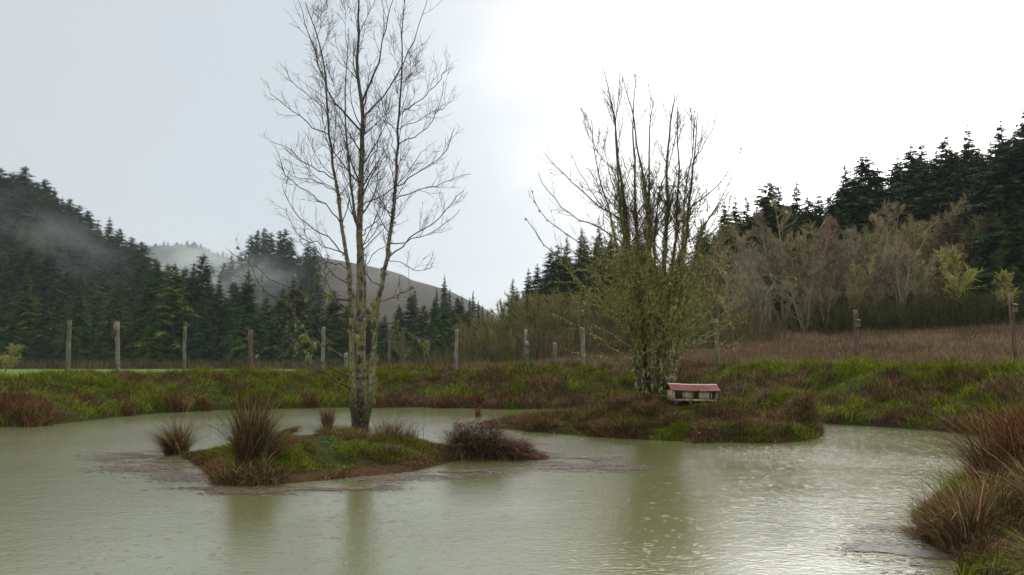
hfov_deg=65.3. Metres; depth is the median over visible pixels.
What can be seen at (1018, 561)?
rush clump
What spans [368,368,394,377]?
tussock
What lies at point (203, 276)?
conifer
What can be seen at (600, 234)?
conifer
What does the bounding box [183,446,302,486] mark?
rush clump
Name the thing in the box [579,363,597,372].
tussock
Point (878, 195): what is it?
conifer
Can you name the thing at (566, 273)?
conifer
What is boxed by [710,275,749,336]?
bare tree
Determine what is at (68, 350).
fence post
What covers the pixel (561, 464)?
floating weed
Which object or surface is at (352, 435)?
rush clump
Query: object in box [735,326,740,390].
sapling
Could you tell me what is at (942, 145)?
conifer
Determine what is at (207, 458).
island grass
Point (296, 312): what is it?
conifer
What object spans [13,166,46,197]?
conifer
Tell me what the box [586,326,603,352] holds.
bare tree
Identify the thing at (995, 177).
conifer
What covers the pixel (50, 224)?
conifer
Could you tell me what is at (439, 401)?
tussock
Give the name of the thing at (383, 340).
conifer
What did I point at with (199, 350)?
conifer
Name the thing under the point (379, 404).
tussock
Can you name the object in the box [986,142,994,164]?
conifer
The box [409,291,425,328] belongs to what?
conifer
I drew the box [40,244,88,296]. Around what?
conifer
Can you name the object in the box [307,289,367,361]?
conifer
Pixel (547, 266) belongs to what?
conifer
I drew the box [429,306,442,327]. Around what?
conifer
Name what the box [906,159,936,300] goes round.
conifer
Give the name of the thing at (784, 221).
bare tree
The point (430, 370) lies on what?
tussock
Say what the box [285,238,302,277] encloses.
conifer
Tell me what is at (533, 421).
island grass
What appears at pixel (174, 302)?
conifer
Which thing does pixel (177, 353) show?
conifer
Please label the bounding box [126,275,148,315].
conifer
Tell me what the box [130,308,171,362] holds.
conifer
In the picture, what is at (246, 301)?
conifer
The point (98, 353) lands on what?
conifer
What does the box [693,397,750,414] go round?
tussock
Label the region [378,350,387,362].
conifer
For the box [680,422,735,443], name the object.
tussock
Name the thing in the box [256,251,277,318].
conifer
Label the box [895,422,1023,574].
shore grass
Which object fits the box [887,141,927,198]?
conifer
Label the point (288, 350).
conifer
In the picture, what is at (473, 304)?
conifer
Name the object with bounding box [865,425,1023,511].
rush clump
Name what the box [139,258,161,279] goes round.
conifer
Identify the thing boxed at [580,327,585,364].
fence post
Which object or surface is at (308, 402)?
tussock
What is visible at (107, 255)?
conifer
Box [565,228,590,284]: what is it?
conifer
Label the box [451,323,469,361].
bare tree
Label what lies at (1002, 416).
rush clump
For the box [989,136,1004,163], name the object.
conifer
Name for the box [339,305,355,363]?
conifer
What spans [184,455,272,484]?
rush clump
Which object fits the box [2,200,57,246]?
conifer
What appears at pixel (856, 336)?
fence post
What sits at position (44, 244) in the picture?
conifer
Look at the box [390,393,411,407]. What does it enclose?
tussock
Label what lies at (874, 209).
conifer
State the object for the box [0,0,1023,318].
sky
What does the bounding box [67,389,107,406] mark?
tussock
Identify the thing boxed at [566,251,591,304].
conifer
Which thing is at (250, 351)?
fence post
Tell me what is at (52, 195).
conifer
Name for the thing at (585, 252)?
conifer
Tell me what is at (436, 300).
conifer
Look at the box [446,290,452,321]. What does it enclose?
conifer
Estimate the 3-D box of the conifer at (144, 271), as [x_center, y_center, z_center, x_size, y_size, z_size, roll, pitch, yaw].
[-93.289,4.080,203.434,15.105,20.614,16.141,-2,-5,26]
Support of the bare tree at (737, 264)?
on the ground at (886, 422)
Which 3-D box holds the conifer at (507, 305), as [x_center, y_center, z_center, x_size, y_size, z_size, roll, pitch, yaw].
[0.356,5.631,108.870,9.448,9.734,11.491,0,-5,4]
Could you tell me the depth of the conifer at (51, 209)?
228.03 m
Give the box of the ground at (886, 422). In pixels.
[0,300,1023,574]
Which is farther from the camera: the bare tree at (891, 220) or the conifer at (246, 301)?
the conifer at (246, 301)
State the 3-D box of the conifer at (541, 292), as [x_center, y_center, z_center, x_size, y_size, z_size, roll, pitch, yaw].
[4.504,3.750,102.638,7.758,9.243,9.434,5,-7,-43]
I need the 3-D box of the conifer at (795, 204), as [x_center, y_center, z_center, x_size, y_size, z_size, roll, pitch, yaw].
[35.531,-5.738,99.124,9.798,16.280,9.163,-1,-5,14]
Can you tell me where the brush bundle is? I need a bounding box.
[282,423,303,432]
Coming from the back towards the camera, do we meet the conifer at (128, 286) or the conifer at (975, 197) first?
the conifer at (128, 286)
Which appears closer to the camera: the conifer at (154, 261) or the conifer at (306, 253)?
the conifer at (154, 261)
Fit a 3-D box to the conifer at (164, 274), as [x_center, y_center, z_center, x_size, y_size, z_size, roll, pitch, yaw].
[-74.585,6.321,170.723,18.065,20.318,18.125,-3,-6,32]
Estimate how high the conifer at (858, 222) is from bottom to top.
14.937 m
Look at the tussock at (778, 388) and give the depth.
28.26 m
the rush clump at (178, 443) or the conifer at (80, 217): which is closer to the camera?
the rush clump at (178, 443)
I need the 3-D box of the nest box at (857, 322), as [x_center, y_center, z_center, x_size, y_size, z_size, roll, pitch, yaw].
[18.970,1.944,43.824,0.260,0.435,0.280,0,-5,0]
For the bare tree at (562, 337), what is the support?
on the ground at (886, 422)
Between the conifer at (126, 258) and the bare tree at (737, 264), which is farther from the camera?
the conifer at (126, 258)
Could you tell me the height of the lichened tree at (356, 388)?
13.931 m
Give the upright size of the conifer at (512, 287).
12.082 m
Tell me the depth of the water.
13.07 m
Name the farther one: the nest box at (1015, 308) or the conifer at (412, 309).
the conifer at (412, 309)
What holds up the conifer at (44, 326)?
on the ground at (886, 422)
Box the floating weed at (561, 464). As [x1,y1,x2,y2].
[384,442,690,478]
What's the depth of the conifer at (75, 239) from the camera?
225.74 m
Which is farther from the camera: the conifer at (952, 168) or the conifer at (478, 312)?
the conifer at (478, 312)
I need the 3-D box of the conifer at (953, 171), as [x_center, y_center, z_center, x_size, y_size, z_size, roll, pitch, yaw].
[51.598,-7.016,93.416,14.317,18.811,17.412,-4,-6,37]
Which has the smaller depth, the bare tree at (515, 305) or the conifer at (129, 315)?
the bare tree at (515, 305)
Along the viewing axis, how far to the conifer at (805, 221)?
98.72 m
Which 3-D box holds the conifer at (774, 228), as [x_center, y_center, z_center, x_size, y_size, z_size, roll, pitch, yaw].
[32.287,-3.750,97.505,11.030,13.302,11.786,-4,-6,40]
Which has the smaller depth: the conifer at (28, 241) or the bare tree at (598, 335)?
the bare tree at (598, 335)
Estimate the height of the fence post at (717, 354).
3.154 m
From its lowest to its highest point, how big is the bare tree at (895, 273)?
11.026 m
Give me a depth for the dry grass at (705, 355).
53.27 m
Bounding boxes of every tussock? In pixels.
[0,386,34,410]
[0,391,75,427]
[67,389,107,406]
[84,376,111,387]
[118,400,137,415]
[120,370,145,382]
[156,388,203,411]
[191,391,215,410]
[250,394,272,408]
[296,394,318,408]
[365,391,395,407]
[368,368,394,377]
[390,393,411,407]
[402,372,419,381]
[422,387,462,407]
[423,367,447,376]
[423,373,439,382]
[456,391,489,408]
[578,393,630,412]
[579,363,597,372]
[597,420,664,439]
[619,396,681,417]
[654,410,692,424]
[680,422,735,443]
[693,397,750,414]
[724,415,796,439]
[749,381,832,411]
[768,400,827,437]
[956,366,994,383]
[968,377,1017,398]
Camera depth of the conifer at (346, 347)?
132.35 m
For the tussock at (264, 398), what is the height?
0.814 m
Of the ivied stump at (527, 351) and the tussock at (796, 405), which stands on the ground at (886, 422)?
the ivied stump at (527, 351)
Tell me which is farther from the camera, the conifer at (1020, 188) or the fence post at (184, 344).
the conifer at (1020, 188)
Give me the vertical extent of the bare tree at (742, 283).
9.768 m
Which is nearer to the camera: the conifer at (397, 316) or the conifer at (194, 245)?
the conifer at (397, 316)
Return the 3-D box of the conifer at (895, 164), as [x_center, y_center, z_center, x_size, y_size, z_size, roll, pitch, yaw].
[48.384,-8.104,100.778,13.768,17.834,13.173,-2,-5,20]
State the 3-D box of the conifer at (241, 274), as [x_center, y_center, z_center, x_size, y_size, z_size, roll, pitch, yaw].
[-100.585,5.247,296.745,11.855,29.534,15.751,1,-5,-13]
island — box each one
[190,435,446,485]
[489,396,820,442]
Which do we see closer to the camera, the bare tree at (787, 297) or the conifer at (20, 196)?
the bare tree at (787, 297)
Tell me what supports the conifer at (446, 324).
on the ground at (886, 422)
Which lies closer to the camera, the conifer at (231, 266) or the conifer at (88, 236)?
the conifer at (88, 236)
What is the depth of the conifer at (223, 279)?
294.49 m
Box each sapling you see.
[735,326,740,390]
[741,348,770,395]
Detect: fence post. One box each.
[65,320,71,371]
[113,321,119,370]
[182,326,186,370]
[248,330,252,367]
[321,327,324,368]
[387,325,390,369]
[454,329,457,369]
[523,329,527,361]
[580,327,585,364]
[714,319,719,366]
[853,310,858,357]
[1008,293,1017,360]
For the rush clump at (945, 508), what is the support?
on the ground at (886, 422)
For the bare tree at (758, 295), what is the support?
on the ground at (886, 422)
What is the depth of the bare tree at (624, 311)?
70.89 m
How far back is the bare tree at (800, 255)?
84.47 m
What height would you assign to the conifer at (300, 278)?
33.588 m
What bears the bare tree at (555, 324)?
on the ground at (886, 422)
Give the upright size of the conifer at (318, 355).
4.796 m
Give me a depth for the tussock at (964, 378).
29.62 m
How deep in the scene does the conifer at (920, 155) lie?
98.01 m
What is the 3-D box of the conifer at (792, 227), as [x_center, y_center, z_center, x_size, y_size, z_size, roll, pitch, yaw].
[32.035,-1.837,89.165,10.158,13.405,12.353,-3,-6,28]
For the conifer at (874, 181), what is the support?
on the ground at (886, 422)
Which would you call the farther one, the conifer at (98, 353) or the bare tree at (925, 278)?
the conifer at (98, 353)
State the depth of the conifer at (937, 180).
93.45 m
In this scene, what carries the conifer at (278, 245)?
on the ground at (886, 422)
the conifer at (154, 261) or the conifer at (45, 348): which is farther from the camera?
the conifer at (154, 261)
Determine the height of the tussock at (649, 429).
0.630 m
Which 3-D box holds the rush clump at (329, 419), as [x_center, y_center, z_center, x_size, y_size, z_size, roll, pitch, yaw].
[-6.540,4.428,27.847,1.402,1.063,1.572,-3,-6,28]
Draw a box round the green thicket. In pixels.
[792,273,1023,335]
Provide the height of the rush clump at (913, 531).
0.673 m
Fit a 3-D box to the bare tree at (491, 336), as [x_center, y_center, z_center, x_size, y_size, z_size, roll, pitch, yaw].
[-0.795,5.069,63.872,2.581,3.930,2.989,0,-5,4]
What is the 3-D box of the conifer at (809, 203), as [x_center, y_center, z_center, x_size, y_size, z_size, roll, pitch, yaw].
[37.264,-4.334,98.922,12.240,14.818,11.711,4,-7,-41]
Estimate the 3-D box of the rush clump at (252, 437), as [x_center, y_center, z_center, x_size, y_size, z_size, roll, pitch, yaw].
[-5.552,2.727,16.843,3.520,2.232,3.218,-4,-7,42]
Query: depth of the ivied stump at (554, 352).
46.75 m
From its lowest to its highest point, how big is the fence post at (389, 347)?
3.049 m
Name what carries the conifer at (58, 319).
on the ground at (886, 422)
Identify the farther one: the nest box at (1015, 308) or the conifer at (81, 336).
the conifer at (81, 336)
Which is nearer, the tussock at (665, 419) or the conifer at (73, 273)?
the tussock at (665, 419)
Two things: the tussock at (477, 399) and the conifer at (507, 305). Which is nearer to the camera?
the tussock at (477, 399)
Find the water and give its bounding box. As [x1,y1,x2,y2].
[0,407,997,574]
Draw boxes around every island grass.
[179,426,462,485]
[477,383,829,442]
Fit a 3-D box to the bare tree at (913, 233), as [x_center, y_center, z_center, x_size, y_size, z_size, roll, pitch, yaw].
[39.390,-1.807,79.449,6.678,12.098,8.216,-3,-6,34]
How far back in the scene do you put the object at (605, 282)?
93.98 m
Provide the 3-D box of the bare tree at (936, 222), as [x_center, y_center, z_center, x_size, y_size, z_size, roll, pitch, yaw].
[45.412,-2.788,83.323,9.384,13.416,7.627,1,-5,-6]
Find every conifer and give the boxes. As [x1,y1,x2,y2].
[0,167,14,195]
[0,172,20,210]
[0,183,26,215]
[0,190,18,230]
[0,212,38,267]
[0,224,27,269]
[0,238,15,310]
[0,248,50,317]
[0,248,52,316]
[0,274,52,361]
[0,286,16,352]
[0,316,32,362]
[1,256,84,319]
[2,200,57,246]
[5,180,59,240]
[9,181,62,226]
[11,223,64,292]
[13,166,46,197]
[18,187,60,229]
[18,211,71,253]
[21,303,63,361]
[24,333,56,361]
[31,300,51,334]
[34,232,78,288]
[38,190,73,237]
[38,221,78,265]
[39,179,65,203]
[39,197,64,238]
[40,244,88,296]
[47,295,75,362]
[49,328,79,362]
[51,284,98,362]
[55,205,96,261]
[56,272,92,313]
[57,216,98,268]
[58,197,72,221]
[59,225,79,281]
[60,199,82,219]
[65,271,91,324]
[69,258,85,302]
[71,211,105,264]
[74,246,94,289]
[82,229,120,266]
[83,258,113,302]
[86,337,112,362]
[87,235,135,286]
[87,275,122,315]
[90,288,129,362]
[91,297,127,323]
[95,258,139,294]
[103,217,121,251]
[105,228,133,267]
[105,266,139,311]
[106,305,139,360]
[108,247,137,281]
[108,280,133,310]
[110,336,135,361]
[114,275,164,362]
[122,263,151,304]
[122,264,215,360]
[125,237,141,258]
[125,270,170,314]
[126,242,162,281]
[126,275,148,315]
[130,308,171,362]
[131,260,169,342]
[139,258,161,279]
[142,266,155,289]
[154,262,180,292]
[156,306,192,364]
[162,266,206,328]
[181,263,209,339]
[182,252,228,349]
[186,296,221,362]
[190,241,198,248]
[192,278,235,363]
[203,275,217,301]
[213,270,282,361]
[215,262,231,304]
[218,305,259,363]
[219,282,257,328]
[219,284,241,363]
[222,257,240,298]
[231,262,245,298]
[232,252,245,288]
[235,234,257,291]
[239,230,273,312]
[253,228,275,261]
[253,296,273,356]
[254,232,285,307]
[255,322,284,364]
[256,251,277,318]
[264,288,288,346]
[273,229,306,304]
[274,230,291,296]
[274,316,312,363]
[275,276,307,356]
[279,285,318,353]
[283,255,316,318]
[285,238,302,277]
[298,242,325,306]
[300,303,342,361]
[301,263,318,312]
[302,247,328,313]
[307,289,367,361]
[312,343,328,362]
[336,344,348,363]
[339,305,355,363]
[342,307,381,351]
[355,308,380,360]
[366,315,404,362]
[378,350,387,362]
[386,304,408,361]
[390,309,404,328]
[391,293,421,362]
[398,305,439,357]
[405,338,424,363]
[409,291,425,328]
[420,297,449,358]
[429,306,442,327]
[431,290,441,320]
[438,278,452,319]
[438,304,456,353]
[445,311,478,359]
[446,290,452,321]
[447,297,477,340]
[467,300,474,328]
[471,290,476,328]
[475,300,480,331]
[479,305,488,334]
[493,294,519,342]
[506,280,518,313]
[511,289,536,320]
[518,264,542,310]
[519,269,532,295]
[528,261,580,331]
[529,246,567,305]
[533,246,558,298]
[533,281,548,313]
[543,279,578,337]
[548,257,575,293]
[560,237,573,274]
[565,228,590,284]
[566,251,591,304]
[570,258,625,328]
[571,236,590,287]
[576,240,602,300]
[577,242,627,298]
[582,227,603,279]
[630,244,666,287]
[684,272,704,308]
[687,218,711,290]
[705,181,817,281]
[707,200,737,258]
[707,227,734,263]
[708,254,737,320]
[725,217,744,282]
[727,215,777,311]
[728,193,754,254]
[728,198,741,231]
[731,218,802,309]
[751,204,808,304]
[754,213,845,324]
[775,186,784,205]
[784,177,813,247]
[786,210,816,239]
[796,193,822,253]
[800,186,886,282]
[810,194,845,228]
[810,214,821,235]
[812,156,912,250]
[813,191,825,219]
[825,192,889,311]
[826,162,865,232]
[828,174,890,258]
[857,186,909,305]
[860,165,956,296]
[861,204,916,309]
[866,185,895,241]
[879,168,909,216]
[882,153,906,211]
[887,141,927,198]
[890,144,1023,301]
[891,155,930,207]
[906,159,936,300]
[911,150,963,294]
[913,137,939,182]
[920,147,978,294]
[926,168,1004,305]
[927,132,969,174]
[927,155,967,201]
[929,170,972,300]
[946,125,1023,296]
[947,145,979,209]
[950,145,995,206]
[957,122,985,164]
[964,215,1003,303]
[969,194,1023,304]
[971,154,1013,193]
[978,132,1023,188]
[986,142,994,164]
[987,118,1011,164]
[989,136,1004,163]
[991,214,1023,292]
[1007,109,1023,145]
[1011,126,1023,147]
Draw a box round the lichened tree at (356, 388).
[226,0,468,433]
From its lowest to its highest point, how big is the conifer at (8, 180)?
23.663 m
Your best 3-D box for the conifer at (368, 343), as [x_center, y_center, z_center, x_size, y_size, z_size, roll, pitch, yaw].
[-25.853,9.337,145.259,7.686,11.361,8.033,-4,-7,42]
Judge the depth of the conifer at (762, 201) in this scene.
99.84 m
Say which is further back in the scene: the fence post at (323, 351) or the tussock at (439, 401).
the fence post at (323, 351)
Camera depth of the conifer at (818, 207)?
103.90 m
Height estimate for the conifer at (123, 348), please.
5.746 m
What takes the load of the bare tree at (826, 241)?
on the ground at (886, 422)
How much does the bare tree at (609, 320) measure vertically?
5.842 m
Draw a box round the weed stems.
[185,360,482,373]
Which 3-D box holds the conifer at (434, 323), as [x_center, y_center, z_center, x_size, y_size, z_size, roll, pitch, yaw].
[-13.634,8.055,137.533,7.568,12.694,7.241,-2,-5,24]
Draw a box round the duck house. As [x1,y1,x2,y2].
[664,383,720,404]
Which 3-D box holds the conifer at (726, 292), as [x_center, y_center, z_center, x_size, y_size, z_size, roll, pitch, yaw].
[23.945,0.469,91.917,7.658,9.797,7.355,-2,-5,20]
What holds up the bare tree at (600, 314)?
on the ground at (886, 422)
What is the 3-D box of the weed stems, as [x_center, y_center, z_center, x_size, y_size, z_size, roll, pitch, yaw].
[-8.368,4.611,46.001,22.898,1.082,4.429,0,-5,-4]
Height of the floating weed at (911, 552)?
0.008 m
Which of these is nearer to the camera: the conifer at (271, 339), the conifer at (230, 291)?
the conifer at (271, 339)
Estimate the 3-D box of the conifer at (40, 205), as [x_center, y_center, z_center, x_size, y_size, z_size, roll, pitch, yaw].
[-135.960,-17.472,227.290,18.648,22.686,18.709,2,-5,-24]
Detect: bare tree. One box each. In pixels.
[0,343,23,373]
[391,331,410,362]
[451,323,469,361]
[454,314,499,362]
[469,309,511,351]
[477,302,532,362]
[486,327,517,362]
[494,291,554,351]
[496,293,536,357]
[520,288,556,344]
[520,292,578,356]
[540,286,593,350]
[548,326,574,356]
[554,293,593,350]
[565,287,611,334]
[585,291,621,338]
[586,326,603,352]
[598,287,625,334]
[613,298,657,327]
[656,247,729,324]
[688,253,735,325]
[704,232,785,330]
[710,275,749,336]
[711,235,764,321]
[715,207,789,330]
[720,193,831,327]
[743,260,777,329]
[771,258,828,332]
[774,227,851,319]
[779,212,852,330]
[805,263,840,332]
[813,226,862,317]
[823,199,905,312]
[838,225,891,300]
[839,226,903,308]
[845,252,878,316]
[847,257,896,310]
[869,211,926,305]
[874,213,940,301]
[902,198,977,306]
[906,210,1002,304]
[911,251,939,310]
[928,242,969,311]
[931,243,984,317]
[937,192,975,293]
[942,203,1012,296]
[991,268,1021,312]
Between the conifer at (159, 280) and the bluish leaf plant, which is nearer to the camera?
the bluish leaf plant
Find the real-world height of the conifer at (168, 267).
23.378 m
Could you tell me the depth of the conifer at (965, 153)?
92.69 m
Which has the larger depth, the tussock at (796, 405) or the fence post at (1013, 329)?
the fence post at (1013, 329)
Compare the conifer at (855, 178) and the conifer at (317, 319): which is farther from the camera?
the conifer at (317, 319)
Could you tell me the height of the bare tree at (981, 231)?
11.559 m
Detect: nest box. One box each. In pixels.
[855,319,860,326]
[1012,303,1018,311]
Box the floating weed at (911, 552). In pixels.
[824,511,956,574]
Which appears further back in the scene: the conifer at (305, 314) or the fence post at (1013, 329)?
the conifer at (305, 314)
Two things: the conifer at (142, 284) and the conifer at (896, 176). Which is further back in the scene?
the conifer at (142, 284)
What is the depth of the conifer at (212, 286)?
155.50 m
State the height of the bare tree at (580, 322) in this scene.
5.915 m
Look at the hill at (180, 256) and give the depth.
691.62 m
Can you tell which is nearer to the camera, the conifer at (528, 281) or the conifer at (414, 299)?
the conifer at (528, 281)
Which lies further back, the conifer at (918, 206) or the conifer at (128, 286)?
the conifer at (128, 286)
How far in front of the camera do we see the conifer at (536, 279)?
110.34 m
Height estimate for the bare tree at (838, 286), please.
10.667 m
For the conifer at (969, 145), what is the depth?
101.57 m
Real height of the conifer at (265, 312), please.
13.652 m
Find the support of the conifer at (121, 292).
on the ground at (886, 422)
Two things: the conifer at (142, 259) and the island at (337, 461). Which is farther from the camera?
the conifer at (142, 259)
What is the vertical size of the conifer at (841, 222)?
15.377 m
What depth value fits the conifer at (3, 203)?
218.88 m
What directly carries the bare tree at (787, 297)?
on the ground at (886, 422)
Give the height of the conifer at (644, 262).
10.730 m
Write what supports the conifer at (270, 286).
on the ground at (886, 422)
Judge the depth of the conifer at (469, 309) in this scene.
225.09 m
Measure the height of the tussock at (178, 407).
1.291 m
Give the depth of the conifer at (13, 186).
227.48 m
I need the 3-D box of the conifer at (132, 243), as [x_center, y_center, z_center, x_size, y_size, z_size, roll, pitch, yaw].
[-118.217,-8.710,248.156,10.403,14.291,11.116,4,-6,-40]
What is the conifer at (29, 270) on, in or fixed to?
on the ground at (886, 422)
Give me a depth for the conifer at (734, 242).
101.94 m
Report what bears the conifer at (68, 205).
on the ground at (886, 422)
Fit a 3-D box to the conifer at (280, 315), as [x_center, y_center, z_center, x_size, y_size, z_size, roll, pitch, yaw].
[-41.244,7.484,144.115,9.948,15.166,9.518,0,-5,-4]
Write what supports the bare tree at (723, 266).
on the ground at (886, 422)
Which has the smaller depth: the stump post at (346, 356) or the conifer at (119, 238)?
the stump post at (346, 356)
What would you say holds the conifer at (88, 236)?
on the ground at (886, 422)
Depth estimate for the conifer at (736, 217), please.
107.76 m
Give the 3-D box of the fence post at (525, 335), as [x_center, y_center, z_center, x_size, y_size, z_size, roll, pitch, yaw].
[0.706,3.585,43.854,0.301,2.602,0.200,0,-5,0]
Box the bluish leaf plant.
[317,435,334,441]
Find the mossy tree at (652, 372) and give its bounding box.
[524,56,798,397]
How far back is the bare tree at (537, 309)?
75.83 m
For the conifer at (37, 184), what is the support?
on the ground at (886, 422)
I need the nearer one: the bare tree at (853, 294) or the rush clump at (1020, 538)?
the rush clump at (1020, 538)
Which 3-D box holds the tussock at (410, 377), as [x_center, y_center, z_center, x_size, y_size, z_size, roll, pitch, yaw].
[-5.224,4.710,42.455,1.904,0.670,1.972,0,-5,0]
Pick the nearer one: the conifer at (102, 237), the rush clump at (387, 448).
the rush clump at (387, 448)
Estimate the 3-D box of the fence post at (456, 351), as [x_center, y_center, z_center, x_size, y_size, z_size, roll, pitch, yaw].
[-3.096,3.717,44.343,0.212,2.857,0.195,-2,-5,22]
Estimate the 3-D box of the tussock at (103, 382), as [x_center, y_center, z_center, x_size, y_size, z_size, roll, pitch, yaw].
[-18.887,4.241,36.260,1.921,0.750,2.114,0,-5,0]
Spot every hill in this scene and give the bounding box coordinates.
[128,246,247,292]
[293,257,496,331]
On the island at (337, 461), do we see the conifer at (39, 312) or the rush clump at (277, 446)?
the rush clump at (277, 446)
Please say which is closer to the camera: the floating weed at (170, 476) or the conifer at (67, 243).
the floating weed at (170, 476)
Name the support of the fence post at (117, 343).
on the ground at (886, 422)
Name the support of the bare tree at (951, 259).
on the ground at (886, 422)
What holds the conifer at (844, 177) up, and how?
on the ground at (886, 422)
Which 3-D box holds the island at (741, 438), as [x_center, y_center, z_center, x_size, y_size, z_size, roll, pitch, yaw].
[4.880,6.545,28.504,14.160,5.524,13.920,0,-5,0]
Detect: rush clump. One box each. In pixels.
[106,406,219,454]
[159,369,316,467]
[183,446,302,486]
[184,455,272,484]
[217,417,336,462]
[310,403,344,427]
[312,422,351,431]
[324,422,385,442]
[352,407,426,439]
[368,439,415,458]
[430,419,558,461]
[474,405,483,416]
[857,490,1019,542]
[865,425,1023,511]
[872,464,1021,550]
[892,385,1023,487]
[936,386,1023,455]
[950,523,1023,574]
[985,525,1023,559]
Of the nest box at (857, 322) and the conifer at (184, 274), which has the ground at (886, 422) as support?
the conifer at (184, 274)
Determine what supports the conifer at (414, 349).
on the ground at (886, 422)
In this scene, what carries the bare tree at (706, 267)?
on the ground at (886, 422)
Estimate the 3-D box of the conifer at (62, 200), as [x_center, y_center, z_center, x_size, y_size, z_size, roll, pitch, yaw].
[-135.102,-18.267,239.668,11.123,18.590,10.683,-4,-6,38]
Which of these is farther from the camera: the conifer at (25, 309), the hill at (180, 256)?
the hill at (180, 256)
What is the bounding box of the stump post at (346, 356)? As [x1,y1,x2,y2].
[344,352,347,368]
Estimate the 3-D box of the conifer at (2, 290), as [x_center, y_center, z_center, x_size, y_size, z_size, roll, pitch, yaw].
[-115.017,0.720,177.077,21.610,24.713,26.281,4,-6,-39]
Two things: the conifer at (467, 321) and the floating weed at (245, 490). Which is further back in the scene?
the conifer at (467, 321)
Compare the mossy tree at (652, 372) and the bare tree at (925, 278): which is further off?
the bare tree at (925, 278)
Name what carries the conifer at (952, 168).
on the ground at (886, 422)
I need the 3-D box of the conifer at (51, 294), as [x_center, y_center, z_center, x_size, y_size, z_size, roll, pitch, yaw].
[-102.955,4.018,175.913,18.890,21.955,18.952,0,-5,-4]
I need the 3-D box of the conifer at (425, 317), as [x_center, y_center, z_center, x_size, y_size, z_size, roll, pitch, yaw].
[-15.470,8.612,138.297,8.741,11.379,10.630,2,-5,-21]
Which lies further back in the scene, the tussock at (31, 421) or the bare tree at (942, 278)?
the bare tree at (942, 278)
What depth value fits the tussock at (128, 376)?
38.40 m
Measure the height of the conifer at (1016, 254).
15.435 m
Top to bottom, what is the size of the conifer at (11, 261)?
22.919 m
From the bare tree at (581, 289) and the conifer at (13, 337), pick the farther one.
the conifer at (13, 337)
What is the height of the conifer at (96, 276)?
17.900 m
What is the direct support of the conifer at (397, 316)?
on the ground at (886, 422)
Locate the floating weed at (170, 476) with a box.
[45,449,247,492]
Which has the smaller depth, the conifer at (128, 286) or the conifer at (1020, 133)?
the conifer at (1020, 133)
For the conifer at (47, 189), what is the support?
on the ground at (886, 422)
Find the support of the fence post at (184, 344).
on the ground at (886, 422)
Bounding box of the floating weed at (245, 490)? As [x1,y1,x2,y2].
[165,472,476,497]
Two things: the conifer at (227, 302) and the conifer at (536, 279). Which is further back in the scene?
the conifer at (227, 302)
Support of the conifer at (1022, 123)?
on the ground at (886, 422)
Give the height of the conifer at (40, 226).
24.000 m
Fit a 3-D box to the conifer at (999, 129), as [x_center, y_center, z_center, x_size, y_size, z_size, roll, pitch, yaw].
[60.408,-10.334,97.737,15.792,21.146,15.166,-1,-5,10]
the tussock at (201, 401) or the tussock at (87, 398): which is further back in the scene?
the tussock at (201, 401)
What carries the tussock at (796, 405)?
on the island at (741, 438)
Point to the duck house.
(686, 393)
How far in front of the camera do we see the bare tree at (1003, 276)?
65.51 m
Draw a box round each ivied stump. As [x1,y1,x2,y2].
[520,341,534,367]
[547,342,560,364]
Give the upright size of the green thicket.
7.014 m
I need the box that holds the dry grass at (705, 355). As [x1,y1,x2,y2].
[439,317,1023,368]
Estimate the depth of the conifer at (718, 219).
106.89 m
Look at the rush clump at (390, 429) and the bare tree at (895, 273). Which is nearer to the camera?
the rush clump at (390, 429)
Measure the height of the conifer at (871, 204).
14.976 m
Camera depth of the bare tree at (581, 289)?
74.04 m
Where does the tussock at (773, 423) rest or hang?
on the island at (741, 438)
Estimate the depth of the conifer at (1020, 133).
96.73 m
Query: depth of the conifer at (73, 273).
194.42 m
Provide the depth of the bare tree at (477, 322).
75.79 m
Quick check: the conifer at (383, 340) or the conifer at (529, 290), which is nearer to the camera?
the conifer at (529, 290)
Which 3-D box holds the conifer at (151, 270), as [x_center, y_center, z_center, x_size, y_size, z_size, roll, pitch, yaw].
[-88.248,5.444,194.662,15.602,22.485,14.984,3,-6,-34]
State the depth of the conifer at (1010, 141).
91.44 m
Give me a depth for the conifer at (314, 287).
290.79 m
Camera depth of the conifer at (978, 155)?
92.99 m
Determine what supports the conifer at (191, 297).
on the ground at (886, 422)
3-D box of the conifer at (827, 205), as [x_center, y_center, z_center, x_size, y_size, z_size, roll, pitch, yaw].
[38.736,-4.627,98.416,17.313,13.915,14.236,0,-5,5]
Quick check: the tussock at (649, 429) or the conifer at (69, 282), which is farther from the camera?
the conifer at (69, 282)
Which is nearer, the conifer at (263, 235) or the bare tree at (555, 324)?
the bare tree at (555, 324)
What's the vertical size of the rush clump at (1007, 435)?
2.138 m
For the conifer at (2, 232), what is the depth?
187.92 m
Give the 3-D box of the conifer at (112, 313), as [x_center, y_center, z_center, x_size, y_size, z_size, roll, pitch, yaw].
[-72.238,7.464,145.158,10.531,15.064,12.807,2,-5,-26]
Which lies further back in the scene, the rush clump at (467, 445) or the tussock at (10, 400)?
the tussock at (10, 400)
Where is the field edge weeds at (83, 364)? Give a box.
[0,355,437,368]
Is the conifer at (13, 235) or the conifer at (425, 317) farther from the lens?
the conifer at (13, 235)

